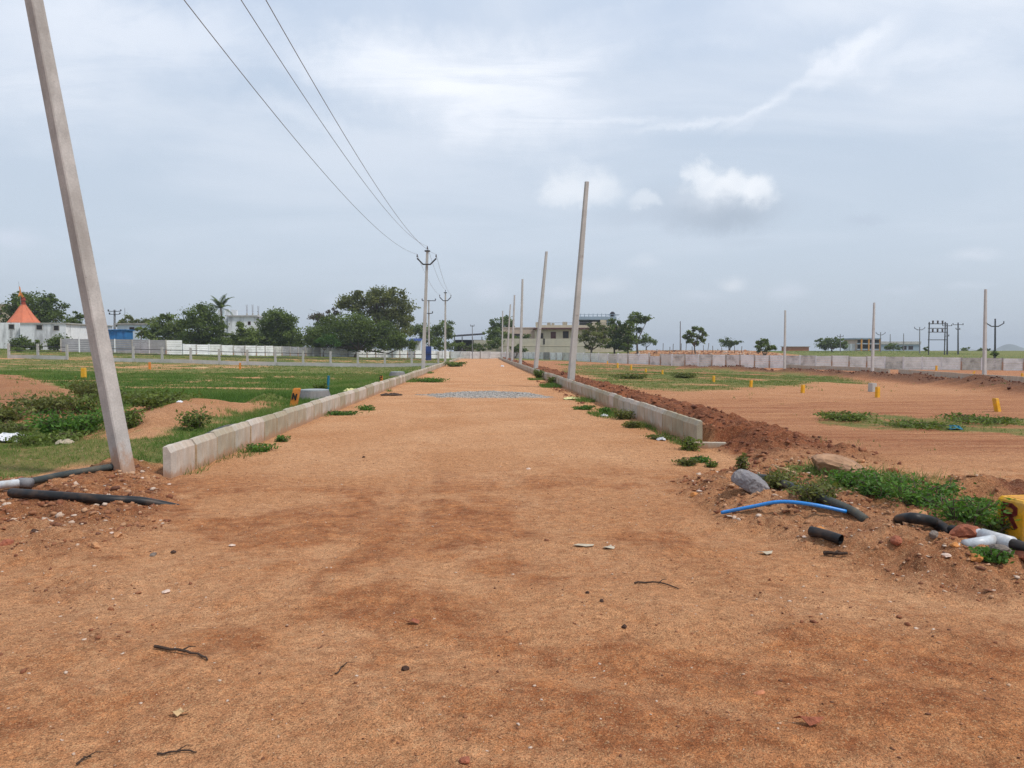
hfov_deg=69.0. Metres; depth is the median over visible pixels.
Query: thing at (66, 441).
paper scrap
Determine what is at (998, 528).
weed
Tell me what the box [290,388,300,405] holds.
marker stone
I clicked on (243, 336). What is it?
leafy tree
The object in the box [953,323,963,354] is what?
utility pole
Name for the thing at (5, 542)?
stone
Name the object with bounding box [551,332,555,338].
window
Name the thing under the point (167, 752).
twig
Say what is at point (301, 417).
kerb stone
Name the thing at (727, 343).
leafy tree
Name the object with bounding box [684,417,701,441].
kerb stone
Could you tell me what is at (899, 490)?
weed
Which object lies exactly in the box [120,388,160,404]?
shrub
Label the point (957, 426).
plastic bag
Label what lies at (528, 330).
house
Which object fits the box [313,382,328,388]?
weed
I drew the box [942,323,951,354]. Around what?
utility pole
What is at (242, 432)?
kerb stone
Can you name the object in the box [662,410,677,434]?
kerb stone
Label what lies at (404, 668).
stone
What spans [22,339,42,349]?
shrub
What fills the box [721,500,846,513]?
blue pipe
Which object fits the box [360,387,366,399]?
kerb stone
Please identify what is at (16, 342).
shrub
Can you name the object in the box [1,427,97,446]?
weed
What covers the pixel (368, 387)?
kerb stone
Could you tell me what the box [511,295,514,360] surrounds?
concrete pole
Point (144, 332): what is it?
papaya tree
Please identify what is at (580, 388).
kerb stone
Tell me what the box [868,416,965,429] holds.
weed
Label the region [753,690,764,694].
stone
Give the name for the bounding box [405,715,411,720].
stone
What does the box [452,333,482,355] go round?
open shed
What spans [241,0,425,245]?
power wire
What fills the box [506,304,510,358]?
concrete pole
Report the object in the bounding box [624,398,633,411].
kerb stone
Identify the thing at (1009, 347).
hill
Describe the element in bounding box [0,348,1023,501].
grass
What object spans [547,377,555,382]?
weed
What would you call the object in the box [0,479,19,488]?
white pipe
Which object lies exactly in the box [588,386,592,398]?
kerb stone
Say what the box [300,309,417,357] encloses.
acacia tree
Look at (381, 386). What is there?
kerb stone
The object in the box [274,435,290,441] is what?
weed
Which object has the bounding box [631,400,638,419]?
kerb stone
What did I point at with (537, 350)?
concrete pole
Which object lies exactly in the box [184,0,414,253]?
power wire
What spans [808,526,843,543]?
black pipe
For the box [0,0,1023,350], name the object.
sky
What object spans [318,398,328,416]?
kerb stone
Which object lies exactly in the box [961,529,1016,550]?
pipe tee
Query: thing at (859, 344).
house
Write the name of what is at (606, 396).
kerb stone
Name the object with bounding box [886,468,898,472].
stone
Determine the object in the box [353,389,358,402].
kerb stone
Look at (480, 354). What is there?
boundary wall
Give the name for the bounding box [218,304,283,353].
unfinished building
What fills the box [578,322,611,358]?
leafy tree
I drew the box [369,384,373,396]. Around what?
kerb stone
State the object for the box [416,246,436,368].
power pole
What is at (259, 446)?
weed
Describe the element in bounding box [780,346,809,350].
long building
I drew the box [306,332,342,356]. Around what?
leafy bush
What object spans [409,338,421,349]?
kiosk
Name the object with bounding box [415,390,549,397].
stone chips
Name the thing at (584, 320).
house
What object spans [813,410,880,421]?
weed
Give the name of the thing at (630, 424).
weed
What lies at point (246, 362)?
rail fence
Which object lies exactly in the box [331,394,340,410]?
kerb stone
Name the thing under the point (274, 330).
leafy tree
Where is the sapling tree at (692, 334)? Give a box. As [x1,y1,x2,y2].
[682,326,708,353]
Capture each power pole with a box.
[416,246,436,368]
[439,290,450,361]
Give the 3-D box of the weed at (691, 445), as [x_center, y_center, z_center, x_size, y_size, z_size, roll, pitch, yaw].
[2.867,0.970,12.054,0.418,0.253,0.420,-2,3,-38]
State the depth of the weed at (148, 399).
17.99 m
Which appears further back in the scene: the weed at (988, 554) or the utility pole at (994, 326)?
the utility pole at (994, 326)
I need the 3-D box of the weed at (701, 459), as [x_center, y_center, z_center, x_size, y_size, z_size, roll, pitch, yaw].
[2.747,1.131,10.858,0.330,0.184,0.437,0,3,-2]
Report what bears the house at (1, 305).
on the ground at (516, 438)
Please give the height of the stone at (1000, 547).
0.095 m
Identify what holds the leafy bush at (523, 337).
on the ground at (516, 438)
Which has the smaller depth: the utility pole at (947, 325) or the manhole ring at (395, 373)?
the manhole ring at (395, 373)
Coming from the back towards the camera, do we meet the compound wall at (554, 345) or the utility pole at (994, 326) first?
the compound wall at (554, 345)
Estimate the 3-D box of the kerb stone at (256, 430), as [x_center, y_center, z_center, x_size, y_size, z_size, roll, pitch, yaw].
[-4.465,0.914,12.934,0.115,0.624,0.804,1,2,-3]
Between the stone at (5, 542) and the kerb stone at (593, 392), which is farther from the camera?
the kerb stone at (593, 392)
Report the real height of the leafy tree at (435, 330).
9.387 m
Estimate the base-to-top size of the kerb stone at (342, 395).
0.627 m
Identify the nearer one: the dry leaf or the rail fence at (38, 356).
the dry leaf
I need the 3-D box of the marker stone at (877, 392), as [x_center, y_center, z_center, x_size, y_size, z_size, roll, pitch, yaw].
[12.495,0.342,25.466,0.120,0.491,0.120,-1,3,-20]
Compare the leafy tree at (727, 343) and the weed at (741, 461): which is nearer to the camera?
the weed at (741, 461)
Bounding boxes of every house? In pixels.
[0,304,10,322]
[114,323,167,339]
[503,327,534,338]
[533,320,629,351]
[579,312,619,324]
[841,338,879,350]
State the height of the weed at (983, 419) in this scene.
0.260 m
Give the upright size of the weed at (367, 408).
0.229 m
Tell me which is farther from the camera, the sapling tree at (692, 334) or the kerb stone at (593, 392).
the sapling tree at (692, 334)
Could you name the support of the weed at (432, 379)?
on the ground at (516, 438)
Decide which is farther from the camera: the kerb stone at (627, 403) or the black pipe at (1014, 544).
the kerb stone at (627, 403)
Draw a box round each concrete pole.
[24,0,134,472]
[501,311,502,357]
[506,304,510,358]
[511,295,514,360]
[519,279,523,363]
[533,251,547,368]
[567,181,588,379]
[783,310,785,368]
[870,303,874,371]
[982,289,986,373]
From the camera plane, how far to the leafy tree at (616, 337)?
142.97 m
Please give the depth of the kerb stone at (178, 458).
9.60 m
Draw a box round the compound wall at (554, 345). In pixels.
[474,339,585,353]
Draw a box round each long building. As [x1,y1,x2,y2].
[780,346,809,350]
[881,341,920,350]
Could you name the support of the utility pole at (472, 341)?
on the ground at (516, 438)
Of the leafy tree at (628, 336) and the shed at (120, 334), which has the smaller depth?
the shed at (120, 334)
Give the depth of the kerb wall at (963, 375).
75.84 m
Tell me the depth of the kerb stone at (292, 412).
15.29 m
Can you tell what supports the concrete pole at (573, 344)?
on the ground at (516, 438)
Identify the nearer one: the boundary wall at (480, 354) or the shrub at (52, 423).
the shrub at (52, 423)
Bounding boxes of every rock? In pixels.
[731,469,769,493]
[811,453,863,475]
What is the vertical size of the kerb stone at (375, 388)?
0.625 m
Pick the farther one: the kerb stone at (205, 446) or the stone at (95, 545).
the kerb stone at (205, 446)
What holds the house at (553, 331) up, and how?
on the ground at (516, 438)
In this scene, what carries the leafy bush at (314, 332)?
on the ground at (516, 438)
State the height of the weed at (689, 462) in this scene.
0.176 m
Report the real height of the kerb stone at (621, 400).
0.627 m
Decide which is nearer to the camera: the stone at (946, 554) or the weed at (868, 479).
the stone at (946, 554)
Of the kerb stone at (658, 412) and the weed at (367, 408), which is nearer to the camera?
the kerb stone at (658, 412)
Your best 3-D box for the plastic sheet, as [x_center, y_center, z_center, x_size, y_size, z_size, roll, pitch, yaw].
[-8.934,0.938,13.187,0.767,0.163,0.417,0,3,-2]
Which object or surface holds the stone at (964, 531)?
on the ground at (516, 438)
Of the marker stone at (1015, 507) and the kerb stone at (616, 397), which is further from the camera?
the kerb stone at (616, 397)
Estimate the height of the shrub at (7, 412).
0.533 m
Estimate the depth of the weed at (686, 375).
47.95 m
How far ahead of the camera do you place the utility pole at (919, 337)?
183.91 m
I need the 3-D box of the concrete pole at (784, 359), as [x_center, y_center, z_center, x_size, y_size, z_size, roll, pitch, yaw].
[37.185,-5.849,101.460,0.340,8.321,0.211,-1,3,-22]
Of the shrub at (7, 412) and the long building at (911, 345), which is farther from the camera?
the long building at (911, 345)
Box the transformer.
[426,344,430,359]
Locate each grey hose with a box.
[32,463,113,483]
[205,424,232,433]
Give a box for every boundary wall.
[60,338,181,353]
[182,344,448,357]
[450,351,499,358]
[500,352,1023,370]
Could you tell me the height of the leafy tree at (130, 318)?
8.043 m
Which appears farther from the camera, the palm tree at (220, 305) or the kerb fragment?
the palm tree at (220, 305)
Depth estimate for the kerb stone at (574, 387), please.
28.95 m
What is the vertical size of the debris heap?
0.100 m
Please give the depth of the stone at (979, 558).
5.26 m
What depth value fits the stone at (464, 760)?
2.90 m
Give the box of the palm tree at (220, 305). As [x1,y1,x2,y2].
[207,294,232,329]
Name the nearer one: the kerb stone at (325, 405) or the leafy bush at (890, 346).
the kerb stone at (325, 405)
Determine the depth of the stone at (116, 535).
6.19 m
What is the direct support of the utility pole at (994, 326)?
on the ground at (516, 438)
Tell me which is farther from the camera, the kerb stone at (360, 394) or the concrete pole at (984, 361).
the concrete pole at (984, 361)
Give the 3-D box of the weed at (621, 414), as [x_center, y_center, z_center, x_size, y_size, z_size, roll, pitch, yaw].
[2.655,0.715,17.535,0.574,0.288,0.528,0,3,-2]
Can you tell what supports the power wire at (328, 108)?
attached to the power pole at (424, 319)
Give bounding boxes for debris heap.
[380,393,402,395]
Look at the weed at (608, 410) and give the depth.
18.71 m
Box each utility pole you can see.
[108,309,121,328]
[422,299,435,345]
[470,324,472,358]
[914,327,924,352]
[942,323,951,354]
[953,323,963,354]
[987,319,1003,360]
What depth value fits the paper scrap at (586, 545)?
6.08 m
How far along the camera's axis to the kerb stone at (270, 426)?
13.70 m
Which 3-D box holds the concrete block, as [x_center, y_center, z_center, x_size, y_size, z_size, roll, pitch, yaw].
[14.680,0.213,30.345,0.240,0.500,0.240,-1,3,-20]
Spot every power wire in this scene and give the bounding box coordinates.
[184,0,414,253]
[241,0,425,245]
[266,0,428,250]
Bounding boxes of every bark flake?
[407,618,419,623]
[793,716,823,725]
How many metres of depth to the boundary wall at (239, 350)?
126.65 m
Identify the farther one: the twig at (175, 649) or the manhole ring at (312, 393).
the manhole ring at (312, 393)
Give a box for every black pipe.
[7,488,179,505]
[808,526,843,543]
[894,512,948,533]
[947,525,954,532]
[1008,539,1023,550]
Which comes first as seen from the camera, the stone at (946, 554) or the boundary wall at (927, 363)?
the stone at (946, 554)
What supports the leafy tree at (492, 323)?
on the ground at (516, 438)
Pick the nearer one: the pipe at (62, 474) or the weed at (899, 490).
the weed at (899, 490)
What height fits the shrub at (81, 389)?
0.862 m
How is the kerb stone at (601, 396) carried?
on the ground at (516, 438)
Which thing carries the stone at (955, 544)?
on the ground at (516, 438)
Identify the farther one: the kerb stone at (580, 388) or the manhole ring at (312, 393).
the kerb stone at (580, 388)
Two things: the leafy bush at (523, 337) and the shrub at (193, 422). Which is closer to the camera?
the shrub at (193, 422)
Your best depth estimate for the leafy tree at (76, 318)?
124.06 m
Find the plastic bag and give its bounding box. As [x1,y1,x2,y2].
[948,425,962,429]
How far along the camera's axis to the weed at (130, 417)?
13.46 m
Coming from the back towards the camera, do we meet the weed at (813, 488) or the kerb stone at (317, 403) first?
the kerb stone at (317, 403)
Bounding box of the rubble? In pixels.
[631,350,782,359]
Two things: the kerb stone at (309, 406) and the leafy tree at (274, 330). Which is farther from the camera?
the leafy tree at (274, 330)
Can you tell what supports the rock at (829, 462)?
on the ground at (516, 438)
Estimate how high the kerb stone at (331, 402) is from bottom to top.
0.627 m
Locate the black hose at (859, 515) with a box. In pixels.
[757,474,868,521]
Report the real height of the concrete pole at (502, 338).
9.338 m
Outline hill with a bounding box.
[990,344,1023,350]
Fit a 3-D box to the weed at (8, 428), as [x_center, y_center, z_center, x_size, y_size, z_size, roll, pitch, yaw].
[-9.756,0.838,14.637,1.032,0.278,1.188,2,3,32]
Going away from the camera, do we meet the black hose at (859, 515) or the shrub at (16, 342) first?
the black hose at (859, 515)
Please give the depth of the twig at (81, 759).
2.93 m
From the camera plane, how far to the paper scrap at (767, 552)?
5.89 m
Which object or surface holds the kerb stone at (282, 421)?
on the ground at (516, 438)
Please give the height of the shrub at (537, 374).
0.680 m
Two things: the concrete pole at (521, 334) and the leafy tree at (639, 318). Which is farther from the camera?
the leafy tree at (639, 318)
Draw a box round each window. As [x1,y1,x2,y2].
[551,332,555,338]
[563,331,568,337]
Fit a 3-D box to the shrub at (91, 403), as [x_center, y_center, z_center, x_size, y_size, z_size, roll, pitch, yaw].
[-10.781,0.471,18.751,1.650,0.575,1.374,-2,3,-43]
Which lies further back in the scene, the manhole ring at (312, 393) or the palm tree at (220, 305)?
the palm tree at (220, 305)
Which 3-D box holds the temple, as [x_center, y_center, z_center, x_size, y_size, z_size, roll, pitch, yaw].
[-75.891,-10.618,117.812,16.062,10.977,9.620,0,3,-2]
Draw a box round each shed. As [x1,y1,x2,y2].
[108,329,134,345]
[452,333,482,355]
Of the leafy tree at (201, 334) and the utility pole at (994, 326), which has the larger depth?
the leafy tree at (201, 334)
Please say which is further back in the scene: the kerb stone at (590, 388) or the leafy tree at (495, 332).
the leafy tree at (495, 332)
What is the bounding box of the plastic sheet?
[0,432,19,442]
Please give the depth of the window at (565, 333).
186.33 m
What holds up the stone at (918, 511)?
on the ground at (516, 438)
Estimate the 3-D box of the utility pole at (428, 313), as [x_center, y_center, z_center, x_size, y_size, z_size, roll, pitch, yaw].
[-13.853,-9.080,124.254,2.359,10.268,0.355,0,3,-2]
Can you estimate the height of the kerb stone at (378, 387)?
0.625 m
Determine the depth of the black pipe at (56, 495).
7.47 m
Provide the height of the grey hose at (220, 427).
0.176 m
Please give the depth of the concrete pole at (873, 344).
80.47 m
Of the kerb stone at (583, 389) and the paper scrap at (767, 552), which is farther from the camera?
the kerb stone at (583, 389)
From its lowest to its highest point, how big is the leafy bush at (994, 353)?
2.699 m
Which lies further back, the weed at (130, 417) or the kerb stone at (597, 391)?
the kerb stone at (597, 391)
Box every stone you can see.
[0,539,13,545]
[81,368,86,376]
[91,542,100,548]
[114,533,122,537]
[163,440,194,477]
[189,433,216,468]
[210,426,234,459]
[230,421,249,451]
[245,417,263,444]
[262,414,276,440]
[273,411,287,435]
[283,407,297,430]
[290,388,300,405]
[294,404,305,426]
[304,402,313,422]
[310,399,321,419]
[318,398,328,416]
[324,396,333,410]
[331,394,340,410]
[338,392,345,408]
[344,391,349,406]
[348,390,354,404]
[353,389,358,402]
[357,388,362,401]
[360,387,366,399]
[364,385,370,397]
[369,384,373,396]
[371,383,376,394]
[374,382,379,393]
[379,382,382,392]
[401,666,409,670]
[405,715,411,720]
[459,756,469,763]
[573,382,577,392]
[576,382,579,393]
[579,383,582,394]
[582,384,585,395]
[585,385,588,396]
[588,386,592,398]
[592,387,597,400]
[595,389,600,402]
[599,390,606,405]
[604,392,610,406]
[608,393,615,407]
[613,394,621,409]
[618,397,625,411]
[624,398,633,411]
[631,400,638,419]
[637,402,647,422]
[645,404,655,426]
[653,407,665,430]
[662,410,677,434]
[673,414,687,439]
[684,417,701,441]
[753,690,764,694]
[800,385,804,392]
[875,387,879,397]
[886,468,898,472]
[890,535,901,545]
[910,509,927,514]
[929,530,938,538]
[941,553,950,556]
[949,524,980,538]
[950,542,959,547]
[969,553,982,562]
[989,544,1014,555]
[992,398,1000,411]
[997,495,1023,540]
[1015,550,1023,559]
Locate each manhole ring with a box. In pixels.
[299,389,330,399]
[389,371,404,376]
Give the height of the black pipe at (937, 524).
0.221 m
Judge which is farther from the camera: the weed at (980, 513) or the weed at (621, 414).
the weed at (621, 414)
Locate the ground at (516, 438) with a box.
[0,348,1023,767]
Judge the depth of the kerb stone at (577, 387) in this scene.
28.08 m
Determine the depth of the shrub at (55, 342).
108.44 m
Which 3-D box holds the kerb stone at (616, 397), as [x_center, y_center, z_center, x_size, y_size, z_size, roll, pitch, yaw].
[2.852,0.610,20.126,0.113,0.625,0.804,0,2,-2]
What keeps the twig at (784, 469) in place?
on the ground at (516, 438)
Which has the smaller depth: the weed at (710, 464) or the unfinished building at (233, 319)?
the weed at (710, 464)
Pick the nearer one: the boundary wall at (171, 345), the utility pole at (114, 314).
the boundary wall at (171, 345)
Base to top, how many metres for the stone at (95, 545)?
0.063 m
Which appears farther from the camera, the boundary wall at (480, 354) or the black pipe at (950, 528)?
the boundary wall at (480, 354)
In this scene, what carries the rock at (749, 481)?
on the ground at (516, 438)
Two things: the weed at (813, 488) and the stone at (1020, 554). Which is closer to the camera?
the stone at (1020, 554)
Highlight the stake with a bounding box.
[326,376,329,388]
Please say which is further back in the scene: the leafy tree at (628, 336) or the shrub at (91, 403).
the leafy tree at (628, 336)
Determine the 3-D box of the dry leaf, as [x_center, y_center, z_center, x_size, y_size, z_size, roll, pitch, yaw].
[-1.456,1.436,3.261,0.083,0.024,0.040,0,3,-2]
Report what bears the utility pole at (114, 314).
on the ground at (516, 438)
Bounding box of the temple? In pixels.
[0,286,89,349]
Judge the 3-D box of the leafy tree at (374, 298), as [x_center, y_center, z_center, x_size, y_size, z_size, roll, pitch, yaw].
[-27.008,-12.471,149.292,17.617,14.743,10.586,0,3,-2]
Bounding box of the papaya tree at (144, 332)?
[134,326,150,339]
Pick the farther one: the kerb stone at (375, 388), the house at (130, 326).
the house at (130, 326)
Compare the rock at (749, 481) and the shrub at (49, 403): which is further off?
the shrub at (49, 403)
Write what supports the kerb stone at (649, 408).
on the ground at (516, 438)
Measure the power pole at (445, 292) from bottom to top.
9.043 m
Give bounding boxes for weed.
[0,420,40,432]
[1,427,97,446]
[121,389,202,407]
[124,408,146,427]
[243,442,281,451]
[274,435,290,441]
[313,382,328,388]
[326,410,369,415]
[354,404,374,410]
[412,376,449,382]
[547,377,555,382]
[572,405,597,409]
[595,407,616,413]
[607,373,655,378]
[612,409,635,419]
[621,419,644,427]
[640,433,678,439]
[665,372,702,377]
[671,457,700,466]
[677,435,703,451]
[690,454,712,462]
[704,461,718,467]
[733,452,749,470]
[758,465,807,489]
[776,474,852,505]
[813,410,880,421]
[814,464,878,487]
[835,469,923,499]
[866,471,975,507]
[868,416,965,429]
[910,487,1021,526]
[931,411,1023,425]
[967,545,1015,564]
[982,513,1015,534]
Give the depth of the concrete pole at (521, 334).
75.35 m
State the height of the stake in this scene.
0.791 m
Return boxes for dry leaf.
[171,707,189,716]
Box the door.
[117,331,122,345]
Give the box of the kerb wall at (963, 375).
[786,365,1023,381]
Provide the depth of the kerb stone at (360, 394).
23.97 m
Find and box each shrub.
[0,393,94,413]
[0,399,45,421]
[8,335,29,349]
[12,347,24,351]
[17,406,130,434]
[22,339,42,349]
[44,333,72,350]
[53,393,101,413]
[58,376,98,400]
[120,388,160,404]
[175,406,214,431]
[442,361,467,366]
[533,368,543,377]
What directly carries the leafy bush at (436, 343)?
on the ground at (516, 438)
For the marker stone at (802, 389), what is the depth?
28.76 m
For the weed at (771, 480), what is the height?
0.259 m
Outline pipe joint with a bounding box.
[18,478,34,486]
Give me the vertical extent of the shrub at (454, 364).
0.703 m
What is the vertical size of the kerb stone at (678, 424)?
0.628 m
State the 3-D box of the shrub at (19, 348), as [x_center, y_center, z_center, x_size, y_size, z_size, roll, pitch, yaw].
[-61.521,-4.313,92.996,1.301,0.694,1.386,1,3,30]
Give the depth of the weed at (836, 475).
8.04 m
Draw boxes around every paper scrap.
[55,439,74,444]
[574,544,593,546]
[757,551,771,553]
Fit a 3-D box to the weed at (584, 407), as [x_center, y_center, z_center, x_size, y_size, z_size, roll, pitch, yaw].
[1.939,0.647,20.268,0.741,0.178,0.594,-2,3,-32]
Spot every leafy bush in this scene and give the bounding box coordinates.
[185,328,323,353]
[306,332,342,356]
[430,337,504,356]
[509,344,527,358]
[514,333,531,338]
[884,343,902,350]
[960,347,990,350]
[989,351,999,360]
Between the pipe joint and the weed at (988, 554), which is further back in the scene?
the pipe joint
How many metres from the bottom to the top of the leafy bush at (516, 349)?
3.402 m
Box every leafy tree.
[0,287,70,322]
[62,311,83,323]
[116,313,155,326]
[145,312,187,343]
[174,301,230,352]
[228,321,265,347]
[254,306,305,353]
[307,306,341,322]
[332,285,420,340]
[409,320,455,356]
[482,327,511,339]
[488,315,514,330]
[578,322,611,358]
[602,317,633,355]
[618,321,637,357]
[626,311,653,357]
[637,332,657,349]
[718,337,743,349]
[755,338,776,359]
[814,336,847,351]
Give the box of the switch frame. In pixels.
[928,321,946,354]
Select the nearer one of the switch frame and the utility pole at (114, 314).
the utility pole at (114, 314)
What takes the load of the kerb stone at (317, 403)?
on the ground at (516, 438)
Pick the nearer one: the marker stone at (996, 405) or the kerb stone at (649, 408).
the kerb stone at (649, 408)
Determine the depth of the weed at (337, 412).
18.78 m
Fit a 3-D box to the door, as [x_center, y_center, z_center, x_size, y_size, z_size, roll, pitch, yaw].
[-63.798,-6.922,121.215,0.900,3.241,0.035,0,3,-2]
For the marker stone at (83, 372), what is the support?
on the ground at (516, 438)
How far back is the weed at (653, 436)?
13.54 m
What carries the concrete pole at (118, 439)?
on the ground at (516, 438)
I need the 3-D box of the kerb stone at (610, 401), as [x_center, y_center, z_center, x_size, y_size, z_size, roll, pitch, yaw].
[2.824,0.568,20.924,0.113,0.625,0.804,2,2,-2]
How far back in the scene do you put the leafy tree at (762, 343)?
129.48 m
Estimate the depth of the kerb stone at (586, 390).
25.64 m
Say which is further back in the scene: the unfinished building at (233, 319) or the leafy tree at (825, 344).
the leafy tree at (825, 344)
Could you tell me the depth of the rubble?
150.50 m
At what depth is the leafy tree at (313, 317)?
149.41 m
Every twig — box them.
[76,751,99,764]
[153,645,207,660]
[157,744,196,754]
[634,579,678,588]
[774,465,795,473]
[823,550,847,554]
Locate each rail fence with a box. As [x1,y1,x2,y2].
[7,343,68,359]
[112,346,438,366]
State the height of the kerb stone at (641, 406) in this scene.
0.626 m
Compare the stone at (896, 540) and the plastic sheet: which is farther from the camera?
the plastic sheet
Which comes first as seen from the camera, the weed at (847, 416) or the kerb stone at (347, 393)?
the weed at (847, 416)
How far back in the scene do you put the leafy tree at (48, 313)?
130.32 m
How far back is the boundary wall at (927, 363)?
103.75 m
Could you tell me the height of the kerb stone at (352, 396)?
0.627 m
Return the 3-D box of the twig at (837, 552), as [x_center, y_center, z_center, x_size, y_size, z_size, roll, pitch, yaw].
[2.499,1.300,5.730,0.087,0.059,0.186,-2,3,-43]
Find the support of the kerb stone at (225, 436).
on the ground at (516, 438)
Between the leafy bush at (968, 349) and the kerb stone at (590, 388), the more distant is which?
the leafy bush at (968, 349)
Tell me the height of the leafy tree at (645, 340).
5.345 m
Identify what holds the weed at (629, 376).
on the ground at (516, 438)
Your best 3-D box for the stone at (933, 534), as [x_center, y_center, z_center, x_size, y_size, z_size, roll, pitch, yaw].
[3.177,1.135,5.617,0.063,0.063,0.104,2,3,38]
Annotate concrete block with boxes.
[868,383,876,391]
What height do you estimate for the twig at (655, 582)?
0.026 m
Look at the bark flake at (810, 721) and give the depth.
3.20 m
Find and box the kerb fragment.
[694,442,725,448]
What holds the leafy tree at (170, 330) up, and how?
on the ground at (516, 438)

